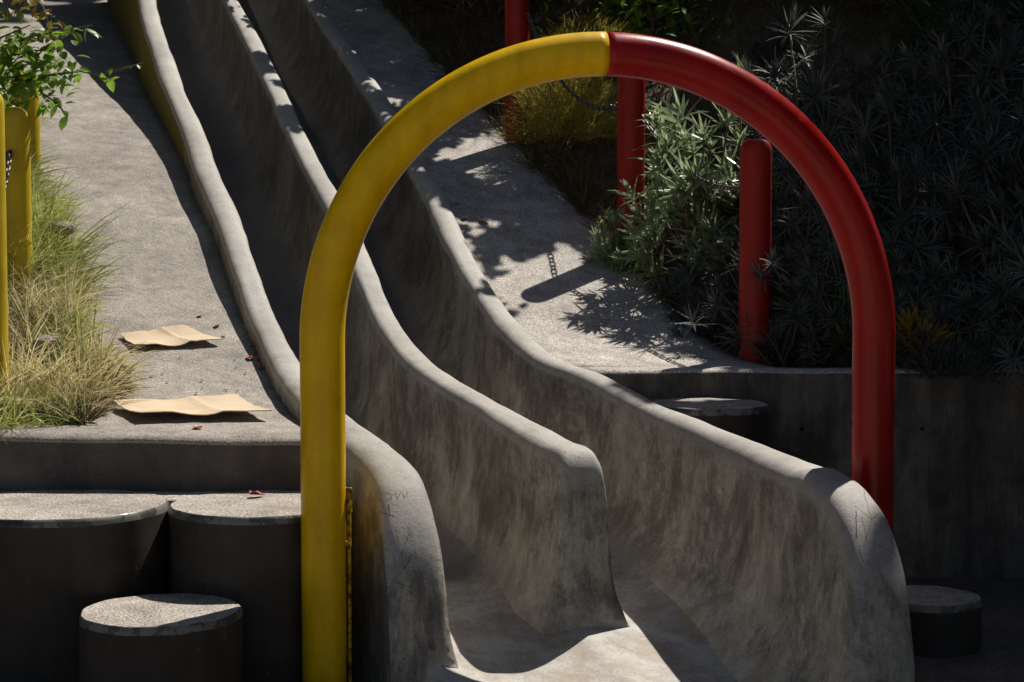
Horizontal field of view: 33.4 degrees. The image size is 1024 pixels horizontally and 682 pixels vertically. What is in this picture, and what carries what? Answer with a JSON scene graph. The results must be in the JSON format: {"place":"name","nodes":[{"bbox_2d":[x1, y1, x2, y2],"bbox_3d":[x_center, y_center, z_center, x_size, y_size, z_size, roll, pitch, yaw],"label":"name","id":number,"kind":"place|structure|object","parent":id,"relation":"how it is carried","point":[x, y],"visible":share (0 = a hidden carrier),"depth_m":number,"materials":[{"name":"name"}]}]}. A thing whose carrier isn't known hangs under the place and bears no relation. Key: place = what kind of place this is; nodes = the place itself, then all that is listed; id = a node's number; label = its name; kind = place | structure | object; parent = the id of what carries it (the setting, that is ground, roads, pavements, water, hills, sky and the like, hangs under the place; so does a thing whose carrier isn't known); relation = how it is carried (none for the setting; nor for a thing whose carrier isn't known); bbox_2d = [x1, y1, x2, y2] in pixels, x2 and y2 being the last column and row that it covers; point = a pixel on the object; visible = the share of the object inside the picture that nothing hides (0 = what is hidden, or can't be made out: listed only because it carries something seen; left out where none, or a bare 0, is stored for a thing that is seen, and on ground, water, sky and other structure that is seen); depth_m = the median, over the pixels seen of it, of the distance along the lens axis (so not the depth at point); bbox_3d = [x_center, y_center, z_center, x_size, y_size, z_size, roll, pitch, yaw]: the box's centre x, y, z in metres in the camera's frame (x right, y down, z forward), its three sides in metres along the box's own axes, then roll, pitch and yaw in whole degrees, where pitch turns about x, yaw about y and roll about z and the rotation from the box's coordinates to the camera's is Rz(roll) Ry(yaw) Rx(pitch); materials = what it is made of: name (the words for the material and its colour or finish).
{"place":"outdoors","nodes":[
{"label":"outdoors","id":0,"kind":"place"},
{"bbox_2d":[19,0,1023,681],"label":"ground","id":1,"kind":"structure","parent":0,"point":[999,656],"depth_m":7.98,"materials":[{"name":"soil"}]},
{"bbox_2d":[2,291,141,424],"bbox_3d":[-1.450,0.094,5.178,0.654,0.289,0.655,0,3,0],"label":"grass","id":2,"kind":"structure","parent":1,"relation":"on","point":[90,415],"depth_m":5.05,"materials":[{"name":"green plant"}]},
{"bbox_2d":[0,94,8,398],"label":"bollard","id":3,"kind":"object","parent":2,"relation":"on","point":[3,292],"visible":0.69,"depth_m":4.98,"materials":[{"name":"yellow metal"}]},
{"bbox_2d":[5,107,32,292],"bbox_3d":[-1.709,-0.363,5.887,0.104,0.884,0.104,-3,5,-45],"label":"bollard","id":4,"kind":"object","parent":2,"relation":"on","point":[18,184],"visible":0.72,"depth_m":5.84,"materials":[{"name":"yellow metal"}]},
{"bbox_2d":[5,150,12,187],"bbox_3d":[-1.623,-0.525,5.352,0.027,0.195,0.952,-1,3,-11],"label":"chain","id":5,"kind":"object","parent":4,"relation":"hanging from","point":[8,162],"visible":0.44,"depth_m":5.74,"materials":[{"name":"grey metal"}]},
{"bbox_2d":[51,221,75,234],"bbox_3d":[-1.601,-0.403,6.089,0.082,0.052,0.079,-2,4,-30],"label":"stone","id":6,"kind":"object","parent":2,"relation":"on","point":[71,229],"visible":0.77,"depth_m":6.07,"materials":[{"name":"grey stone"}]},
{"bbox_2d":[0,0,142,130],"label":"leafy bush","id":7,"kind":"object","parent":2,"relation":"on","point":[32,83],"visible":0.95,"depth_m":5.99,"materials":[{"name":"green plant"}]},
{"bbox_2d":[0,58,174,439],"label":"grass","id":8,"kind":"structure","parent":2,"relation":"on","point":[58,262],"depth_m":5.53,"materials":[{"name":"plant"}]},
{"bbox_2d":[33,334,61,349],"bbox_3d":[-1.460,0.004,5.368,0.082,0.050,0.076,3,4,39],"label":"stone","id":9,"kind":"object","parent":8,"relation":"on","point":[42,341],"visible":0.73,"depth_m":5.35,"materials":[{"name":"grey stone"}]},
{"bbox_2d":[0,490,168,681],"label":"step stump","id":10,"kind":"object","parent":1,"relation":"on","point":[67,557],"visible":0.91,"depth_m":4.28,"materials":[{"name":"grey concrete"}]},
{"bbox_2d":[0,492,223,505],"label":"concrete ledge","id":11,"kind":"object","parent":1,"relation":"on","point":[171,497],"visible":0.05,"depth_m":4.71,"materials":[{"name":"grey concrete"}]},
{"bbox_2d":[0,0,300,491],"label":"walkway","id":12,"kind":"structure","parent":1,"relation":"on","point":[118,142],"depth_m":5.97,"materials":[{"name":"concrete"}]},
{"bbox_2d":[10,72,40,179],"bbox_3d":[-1.955,-0.638,6.874,0.114,0.884,0.114,3,5,45],"label":"bollard","id":13,"kind":"object","parent":12,"relation":"on","point":[32,109],"visible":0.04,"depth_m":6.83,"materials":[{"name":"yellow metal"}]},
{"bbox_2d":[120,325,222,345],"bbox_3d":[-1.147,-0.018,5.733,0.318,0.065,0.154,-2,4,-30],"label":"cardboard sheet","id":14,"kind":"object","parent":12,"relation":"on","point":[177,335],"visible":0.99,"depth_m":5.72,"materials":[{"name":"beige cardboard"}]},
{"bbox_2d":[112,394,271,415],"bbox_3d":[-0.955,0.194,5.091,0.406,0.038,0.268,-2,4,-28],"label":"cardboard sheet","id":15,"kind":"object","parent":12,"relation":"on","point":[203,405],"visible":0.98,"depth_m":5.12,"materials":[{"name":"beige cardboard"}]},
{"bbox_2d":[79,593,243,681],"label":"step stump","id":16,"kind":"object","parent":1,"relation":"on","point":[180,637],"visible":1,"depth_m":4.02,"materials":[{"name":"grey concrete"}]},
{"bbox_2d":[168,490,347,681],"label":"step stump","id":17,"kind":"object","parent":1,"relation":"on","point":[242,549],"visible":0.69,"depth_m":4.33,"materials":[{"name":"grey concrete"}]},
{"bbox_2d":[249,490,264,494],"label":"fallen leaf","id":18,"kind":"object","parent":17,"relation":"on","point":[255,493],"visible":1,"depth_m":4.63,"materials":[{"name":"red plant"}]},
{"bbox_2d":[107,0,914,681],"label":"double slide","id":19,"kind":"object","parent":1,"relation":"on","point":[527,506],"visible":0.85,"depth_m":5.05,"materials":[{"name":"concrete"}]},
{"bbox_2d":[505,0,528,141],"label":"bollard","id":20,"kind":"object","parent":1,"relation":"on","point":[516,26],"visible":0.56,"depth_m":7.94,"materials":[{"name":"red metal"}]},
{"bbox_2d":[526,11,616,110],"bbox_3d":[0.252,-1.335,7.567,0.027,0.675,1.114,-2,4,-25],"label":"chain","id":21,"kind":"object","parent":20,"relation":"hanging from","point":[587,104],"visible":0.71,"depth_m":7.49,"materials":[{"name":"grey metal"}]},
{"bbox_2d":[321,0,770,366],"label":"walkway","id":22,"kind":"structure","parent":1,"relation":"on","point":[558,296],"depth_m":6.96,"materials":[{"name":"concrete"}]},
{"bbox_2d":[491,28,616,147],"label":"fine bush","id":23,"kind":"object","parent":1,"relation":"on","point":[555,108],"visible":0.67,"depth_m":7.82,"materials":[{"name":"green plant"}]},
{"bbox_2d":[533,8,646,39],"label":"fine bush","id":24,"kind":"object","parent":1,"relation":"on","point":[587,26],"visible":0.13,"depth_m":8.54,"materials":[{"name":"green plant"}]},
{"bbox_2d":[300,32,895,681],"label":"hoop gate","id":25,"kind":"structure","parent":1,"relation":"on","point":[408,134],"depth_m":4.32,"materials":[{"name":"metal"}]},
{"bbox_2d":[584,204,642,271],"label":"spiky shrub","id":26,"kind":"object","parent":1,"relation":"on","point":[597,248],"visible":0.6,"depth_m":6.91,"materials":[{"name":"green plant"}]},
{"bbox_2d":[617,77,644,248],"bbox_3d":[0.490,-0.741,7.020,0.114,0.864,0.114,3,5,45],"label":"bollard","id":27,"kind":"object","parent":1,"relation":"on","point":[630,108],"visible":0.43,"depth_m":6.97,"materials":[{"name":"red metal"}]},
{"bbox_2d":[535,0,780,51],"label":"leafy bush","id":28,"kind":"object","parent":1,"relation":"on","point":[646,13],"visible":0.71,"depth_m":8.69,"materials":[{"name":"green plant"}]},
{"bbox_2d":[660,129,716,184],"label":"spiky shrub","id":29,"kind":"object","parent":1,"relation":"on","point":[700,150],"visible":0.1,"depth_m":7.37,"materials":[{"name":"green plant"}]},
{"bbox_2d":[601,87,787,297],"bbox_3d":[0.732,-0.597,6.832,0.841,0.858,0.815,-6,10,-20],"label":"spiky shrub","id":30,"kind":"object","parent":1,"relation":"on","point":[697,191],"visible":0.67,"depth_m":6.69,"materials":[{"name":"green plant"}]},
{"bbox_2d":[652,222,738,329],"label":"spiky shrub","id":31,"kind":"object","parent":1,"relation":"on","point":[683,275],"visible":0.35,"depth_m":6.52,"materials":[{"name":"green plant"}]},
{"bbox_2d":[664,270,737,331],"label":"fine bush","id":32,"kind":"object","parent":1,"relation":"on","point":[701,294],"visible":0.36,"depth_m":6.45,"materials":[{"name":"green plant"}]},
{"bbox_2d":[652,398,768,446],"bbox_3d":[0.623,0.529,5.501,0.402,0.662,0.401,0,3,0],"label":"step stump","id":33,"kind":"object","parent":1,"relation":"on","point":[748,419],"visible":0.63,"depth_m":5.34,"materials":[{"name":"grey concrete"}]},
{"bbox_2d":[663,184,844,365],"bbox_3d":[0.998,-0.204,6.277,0.943,0.777,0.908,-3,-1,0],"label":"spiky shrub","id":34,"kind":"object","parent":1,"relation":"on","point":[800,312],"visible":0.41,"depth_m":6.14,"materials":[{"name":"green plant"}]},
{"bbox_2d":[738,138,771,365],"bbox_3d":[0.868,-0.299,6.094,0.114,0.844,0.114,3,5,45],"label":"bollard","id":35,"kind":"object","parent":1,"relation":"on","point":[755,209],"visible":0.88,"depth_m":6.04,"materials":[{"name":"red metal"}]},
{"bbox_2d":[641,115,739,190],"bbox_3d":[0.679,-0.787,6.612,0.027,0.431,1.060,-1,4,-22],"label":"chain","id":36,"kind":"object","parent":35,"relation":"hanging from","point":[725,186],"visible":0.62,"depth_m":6.45,"materials":[{"name":"grey metal"}]},
{"bbox_2d":[722,258,820,360],"bbox_3d":[1.027,-0.120,6.302,0.548,0.427,0.520,2,4,28],"label":"leafy mound","id":37,"kind":"object","parent":1,"relation":"on","point":[775,292],"visible":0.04,"depth_m":6.21,"materials":[{"name":"green plant"}]},
{"bbox_2d":[730,315,817,367],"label":"fine bush","id":38,"kind":"object","parent":1,"relation":"on","point":[771,336],"visible":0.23,"depth_m":6.05,"materials":[{"name":"green plant"}]},
{"bbox_2d":[747,3,807,66],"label":"spiky shrub","id":39,"kind":"object","parent":1,"relation":"on","point":[766,41],"visible":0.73,"depth_m":8.31,"materials":[{"name":"green plant"}]},
{"bbox_2d":[580,366,1023,578],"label":"retaining wall","id":40,"kind":"structure","parent":1,"relation":"on","point":[958,500],"depth_m":5.71,"materials":[{"name":"concrete"}]},
{"bbox_2d":[692,3,922,266],"bbox_3d":[1.255,-0.784,6.893,1.077,1.184,1.038,-3,2,-14],"label":"spiky shrub","id":41,"kind":"object","parent":1,"relation":"on","point":[817,85],"visible":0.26,"depth_m":6.73,"materials":[{"name":"green plant"}]},
{"bbox_2d":[788,82,827,120],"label":"spiky shrub","id":42,"kind":"object","parent":1,"relation":"on","point":[811,101],"visible":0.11,"depth_m":7.80,"materials":[{"name":"green plant"}]},
{"bbox_2d":[698,151,940,321],"bbox_3d":[1.242,-0.336,6.458,0.997,0.820,0.902,2,4,34],"label":"spiky shrub","id":43,"kind":"object","parent":1,"relation":"on","point":[794,186],"visible":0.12,"depth_m":6.34,"materials":[{"name":"green plant"}]},
{"bbox_2d":[778,279,911,367],"bbox_3d":[1.202,-0.070,5.996,0.470,0.391,0.520,-3,4,-38],"label":"leafy mound","id":44,"kind":"object","parent":1,"relation":"on","point":[833,336],"visible":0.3,"depth_m":5.91,"materials":[{"name":"green plant"}]},
{"bbox_2d":[770,207,937,367],"bbox_3d":[1.210,-0.163,6.005,0.634,0.684,0.611,-4,6,39],"label":"spiky shrub","id":45,"kind":"object","parent":1,"relation":"on","point":[815,287],"visible":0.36,"depth_m":5.92,"materials":[{"name":"green plant"}]},
{"bbox_2d":[777,114,971,278],"bbox_3d":[1.440,-0.429,6.584,0.894,0.926,0.927,-1,3,-9],"label":"spiky shrub","id":46,"kind":"object","parent":1,"relation":"on","point":[919,140],"visible":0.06,"depth_m":6.49,"materials":[{"name":"green plant"}]},
{"bbox_2d":[777,82,1004,357],"bbox_3d":[1.375,-0.404,6.277,0.988,1.110,0.953,-8,2,-43],"label":"spiky shrub","id":47,"kind":"object","parent":1,"relation":"on","point":[887,159],"visible":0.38,"depth_m":6.14,"materials":[{"name":"green plant"}]},
{"bbox_2d":[820,245,981,367],"bbox_3d":[1.347,-0.064,6.000,0.666,0.564,0.638,-5,6,-13],"label":"spiky shrub","id":48,"kind":"object","parent":1,"relation":"on","point":[841,358],"visible":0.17,"depth_m":5.85,"materials":[{"name":"green plant"}]},
{"bbox_2d":[861,101,975,196],"bbox_3d":[1.667,-0.704,6.965,0.759,0.595,0.810,0,3,0],"label":"leafy mound","id":49,"kind":"object","parent":1,"relation":"on","point":[908,139],"depth_m":6.89,"materials":[{"name":"green plant"}]},
{"bbox_2d":[831,0,1023,227],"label":"spiky shrub","id":50,"kind":"object","parent":1,"relation":"on","point":[904,93],"visible":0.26,"depth_m":6.67,"materials":[{"name":"green plant"}]},
{"bbox_2d":[895,297,962,364],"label":"fine bush","id":51,"kind":"object","parent":1,"relation":"on","point":[907,328],"visible":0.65,"depth_m":5.75,"materials":[{"name":"green plant"}]},
{"bbox_2d":[836,25,1023,258],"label":"spiky shrub","id":52,"kind":"object","parent":1,"relation":"on","point":[935,109],"visible":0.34,"depth_m":6.47,"materials":[{"name":"green plant"}]},
{"bbox_2d":[906,585,981,657],"bbox_3d":[1.165,0.806,4.775,0.288,0.194,0.288,0,3,0],"label":"step stump","id":53,"kind":"object","parent":1,"relation":"on","point":[945,622],"visible":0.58,"depth_m":4.65,"materials":[{"name":"grey concrete"}]},
{"bbox_2d":[873,158,1022,347],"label":"spiky shrub","id":54,"kind":"object","parent":1,"relation":"on","point":[914,244],"visible":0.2,"depth_m":6.01,"materials":[{"name":"green plant"}]},
{"bbox_2d":[895,333,1004,381],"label":"fine bush","id":55,"kind":"object","parent":1,"relation":"on","point":[949,361],"visible":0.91,"depth_m":5.67,"materials":[{"name":"green plant"}]},
{"bbox_2d":[887,11,1023,204],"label":"spiky shrub","id":56,"kind":"object","parent":1,"relation":"on","point":[1000,58],"visible":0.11,"depth_m":6.64,"materials":[{"name":"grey plant"}]},
{"bbox_2d":[895,156,1023,396],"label":"spiky shrub","id":57,"kind":"object","parent":1,"relation":"on","point":[1016,333],"visible":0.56,"depth_m":5.71,"materials":[{"name":"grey plant"}]},
{"bbox_2d":[895,221,1023,395],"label":"spiky shrub","id":58,"kind":"object","parent":1,"relation":"on","point":[964,302],"visible":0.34,"depth_m":5.80,"materials":[{"name":"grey plant"}]},
{"bbox_2d":[906,0,1022,65],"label":"spiky shrub","id":59,"kind":"object","parent":1,"relation":"on","point":[954,11],"visible":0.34,"depth_m":7.72,"materials":[{"name":"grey plant"}]},
{"bbox_2d":[920,97,1023,320],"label":"spiky shrub","id":60,"kind":"object","parent":1,"relation":"on","point":[1018,195],"visible":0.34,"depth_m":6.15,"materials":[{"name":"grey plant"}]},
{"bbox_2d":[923,101,1023,318],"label":"spiky shrub","id":61,"kind":"object","parent":1,"relation":"on","point":[1013,126],"visible":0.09,"depth_m":6.31,"materials":[{"name":"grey plant"}]},
{"bbox_2d":[925,188,1023,365],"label":"spiky shrub","id":62,"kind":"object","parent":1,"relation":"on","point":[999,205],"visible":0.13,"depth_m":5.90,"materials":[{"name":"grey plant"}]},
{"bbox_2d":[961,0,1023,85],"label":"spiky shrub","id":63,"kind":"object","parent":1,"relation":"on","point":[1019,10],"visible":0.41,"depth_m":7.48,"materials":[{"name":"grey plant"}]},
{"bbox_2d":[737,53,760,221],"bbox_3d":[0.911,-0.737,6.874,0.219,0.858,0.175,0,3,0],"label":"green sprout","id":64,"kind":"object","parent":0,"point":[740,122],"visible":0.09,"depth_m":6.86,"materials":[{"name":"green plant"}]}
]}

